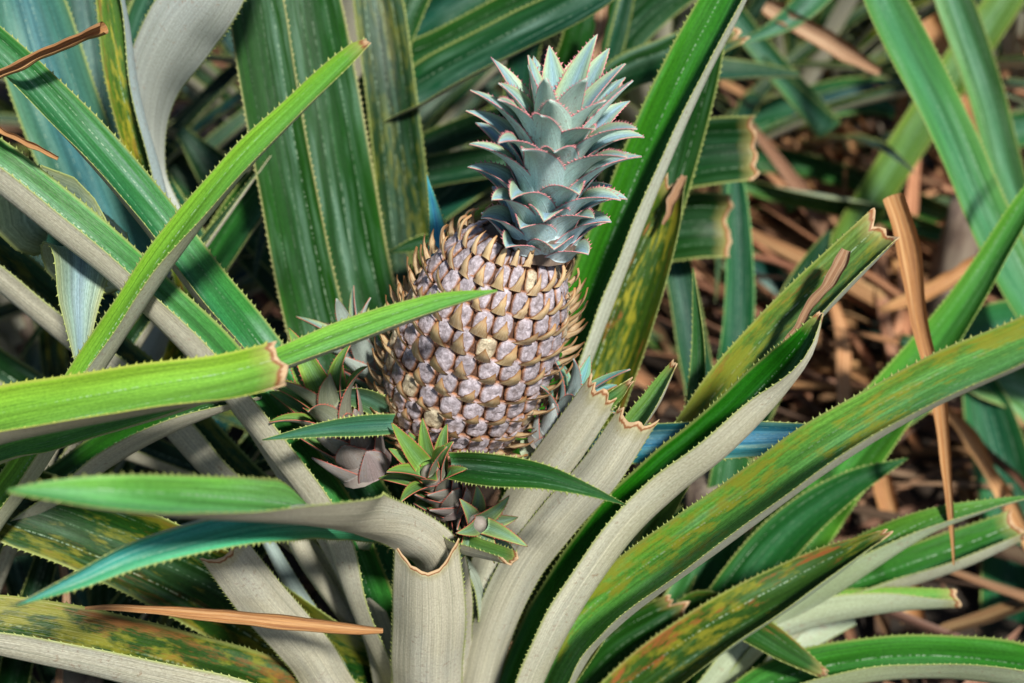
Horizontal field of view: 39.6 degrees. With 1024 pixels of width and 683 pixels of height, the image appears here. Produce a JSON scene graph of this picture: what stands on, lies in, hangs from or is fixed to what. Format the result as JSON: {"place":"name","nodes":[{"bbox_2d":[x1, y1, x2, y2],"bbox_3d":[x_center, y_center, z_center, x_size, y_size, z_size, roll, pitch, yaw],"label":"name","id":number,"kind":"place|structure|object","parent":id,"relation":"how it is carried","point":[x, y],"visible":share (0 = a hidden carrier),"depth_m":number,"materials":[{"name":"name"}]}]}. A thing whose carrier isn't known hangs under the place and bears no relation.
{"place":"outdoors","nodes":[
{"label":"outdoors","id":0,"kind":"place"},
{"bbox_2d":[0,0,1023,682],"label":"ground","id":1,"kind":"structure","parent":0,"point":[968,598],"depth_m":1.70,"materials":[{"name":"brown plant"}]},
{"bbox_2d":[0,77,16,114],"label":"pineapple plant","id":2,"kind":"object","parent":1,"relation":"on","point":[6,107],"visible":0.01,"depth_m":2.29,"materials":[{"name":"green plant"}]},
{"bbox_2d":[0,119,253,322],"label":"pineapple plant","id":3,"kind":"object","parent":1,"relation":"on","point":[9,310],"visible":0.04,"depth_m":1.40,"materials":[{"name":"green plant"}]},
{"bbox_2d":[0,0,263,474],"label":"pineapple plant","id":4,"kind":"object","parent":1,"relation":"on","point":[129,75],"visible":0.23,"depth_m":1.10,"materials":[{"name":"green plant"}]},
{"bbox_2d":[0,146,263,682],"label":"pineapple plant","id":5,"kind":"object","parent":1,"relation":"on","point":[46,355],"visible":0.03,"depth_m":1.30,"materials":[{"name":"green plant"}]},
{"bbox_2d":[0,7,493,429],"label":"pineapple plant","id":6,"kind":"object","parent":1,"relation":"on","point":[194,117],"visible":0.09,"depth_m":1.57,"materials":[{"name":"green plant"}]},
{"bbox_2d":[0,36,497,682],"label":"pineapple plant","id":7,"kind":"object","parent":1,"relation":"on","point":[88,414],"visible":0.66,"depth_m":0.82,"materials":[{"name":"green plant"}]},
{"bbox_2d":[54,564,70,682],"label":"dry leaf","id":8,"kind":"object","parent":7,"relation":"on","point":[63,571],"visible":0.27,"depth_m":1.05,"materials":[{"name":"brown plant"}]},
{"bbox_2d":[0,0,696,367],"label":"pineapple plant","id":9,"kind":"object","parent":1,"relation":"on","point":[456,102],"visible":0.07,"depth_m":1.76,"materials":[{"name":"green plant"}]},
{"bbox_2d":[165,0,800,446],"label":"pineapple plant","id":10,"kind":"object","parent":1,"relation":"on","point":[455,42],"visible":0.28,"depth_m":1.27,"materials":[{"name":"green plant"}]},
{"bbox_2d":[592,5,608,59],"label":"dry leaf","id":11,"kind":"object","parent":10,"relation":"hanging from","point":[601,17],"visible":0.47,"depth_m":1.20,"materials":[{"name":"brown plant"}]},
{"bbox_2d":[0,0,1023,682],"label":"pineapple plant","id":12,"kind":"object","parent":1,"relation":"on","point":[378,454],"visible":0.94,"depth_m":0.91,"materials":[{"name":"green plant"}]},
{"bbox_2d":[0,127,58,159],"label":"dry leaf","id":13,"kind":"object","parent":12,"relation":"on","point":[27,144],"visible":1,"depth_m":0.84,"materials":[{"name":"brown plant"}]},
{"bbox_2d":[0,21,107,78],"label":"dry leaf","id":14,"kind":"object","parent":12,"relation":"on","point":[99,29],"visible":1,"depth_m":0.85,"materials":[{"name":"brown plant"}]},
{"bbox_2d":[84,604,382,634],"bbox_3d":[-0.164,0.164,0.838,0.176,0.015,0.009,2,35,3],"label":"dry leaf","id":15,"kind":"object","parent":12,"relation":"on","point":[280,622],"visible":1,"depth_m":0.84,"materials":[{"name":"brown plant"}]},
{"bbox_2d":[662,174,686,224],"bbox_3d":[0.121,-0.106,1.059,0.009,0.034,0.028,28,44,34],"label":"dry leaf","id":16,"kind":"object","parent":12,"relation":"on","point":[673,196],"visible":1,"depth_m":1.06,"materials":[{"name":"brown plant"}]},
{"bbox_2d":[782,248,850,341],"bbox_3d":[0.194,-0.025,0.904,0.049,0.064,0.012,-20,40,-26],"label":"dry leaf","id":17,"kind":"object","parent":12,"relation":"attached to","point":[837,268],"visible":0.77,"depth_m":0.90,"materials":[{"name":"brown plant"}]},
{"bbox_2d":[177,0,1023,224],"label":"pineapple plant","id":18,"kind":"object","parent":1,"relation":"on","point":[843,98],"visible":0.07,"depth_m":1.87,"materials":[{"name":"green plant"}]},
{"bbox_2d":[576,187,1023,682],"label":"pineapple plant","id":19,"kind":"object","parent":1,"relation":"on","point":[784,592],"visible":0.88,"depth_m":1.10,"materials":[{"name":"green plant"}]},
{"bbox_2d":[883,193,954,564],"bbox_3d":[0.306,0.028,1.046,0.018,0.258,0.133,-19,39,-25],"label":"dry leaf","id":20,"kind":"object","parent":19,"relation":"hanging from","point":[909,251],"visible":0.84,"depth_m":1.03,"materials":[{"name":"brown plant"}]},
{"bbox_2d":[735,0,936,133],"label":"pineapple plant","id":21,"kind":"object","parent":1,"relation":"on","point":[883,122],"visible":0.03,"depth_m":2.31,"materials":[{"name":"green plant"}]},
{"bbox_2d":[689,0,1023,302],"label":"pineapple plant","id":22,"kind":"object","parent":1,"relation":"on","point":[832,15],"visible":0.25,"depth_m":2.04,"materials":[{"name":"green plant"}]},
{"bbox_2d":[714,0,1023,624],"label":"pineapple plant","id":23,"kind":"object","parent":1,"relation":"on","point":[985,169],"visible":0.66,"depth_m":1.50,"materials":[{"name":"green plant"}]},
{"bbox_2d":[762,0,881,74],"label":"dry leaf","id":24,"kind":"object","parent":23,"relation":"on","point":[832,43],"visible":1,"depth_m":1.50,"materials":[{"name":"brown plant"}]},
{"bbox_2d":[879,255,976,312],"bbox_3d":[0.453,-0.065,1.493,0.135,0.064,0.017,-10,36,-14],"label":"dry leaf","id":25,"kind":"object","parent":23,"relation":"on","point":[941,283],"visible":0.55,"depth_m":1.50,"materials":[{"name":"brown plant"}]},
{"bbox_2d":[873,473,925,622],"bbox_3d":[0.412,0.254,1.493,0.025,0.198,0.158,-13,37,-18],"label":"dry leaf","id":26,"kind":"object","parent":1,"relation":"on","point":[885,496],"visible":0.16,"depth_m":1.50,"materials":[{"name":"brown plant"}]},
{"bbox_2d":[894,95,909,130],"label":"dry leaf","id":27,"kind":"object","parent":1,"relation":"on","point":[903,103],"visible":0.1,"depth_m":1.85,"materials":[{"name":"brown plant"}]},
{"bbox_2d":[789,0,1023,153],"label":"pineapple plant","id":28,"kind":"object","parent":1,"relation":"on","point":[1009,44],"visible":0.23,"depth_m":2.05,"materials":[{"name":"green plant"}]},
{"bbox_2d":[922,12,978,135],"bbox_3d":[0.548,-0.276,1.745,0.048,0.234,0.175,-20,40,-26],"label":"dry leaf","id":29,"kind":"object","parent":1,"relation":"on","point":[933,25],"visible":0.06,"depth_m":1.75,"materials":[{"name":"brown plant"}]},
{"bbox_2d":[953,469,980,576],"bbox_3d":[0.508,0.253,1.522,0.035,0.165,0.182,-4,35,-6],"label":"dry leaf","id":30,"kind":"object","parent":1,"relation":"on","point":[966,495],"visible":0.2,"depth_m":1.55,"materials":[{"name":"brown plant"}]},
{"bbox_2d":[928,406,1023,546],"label":"dry leaf","id":31,"kind":"object","parent":1,"relation":"on","point":[974,443],"visible":0.61,"depth_m":1.45,"materials":[{"name":"brown plant"}]},
{"bbox_2d":[1011,105,1023,112],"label":"pineapple plant","id":32,"kind":"object","parent":1,"relation":"on","point":[1020,108],"visible":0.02,"depth_m":1.96,"materials":[{"name":"green plant"}]}
]}

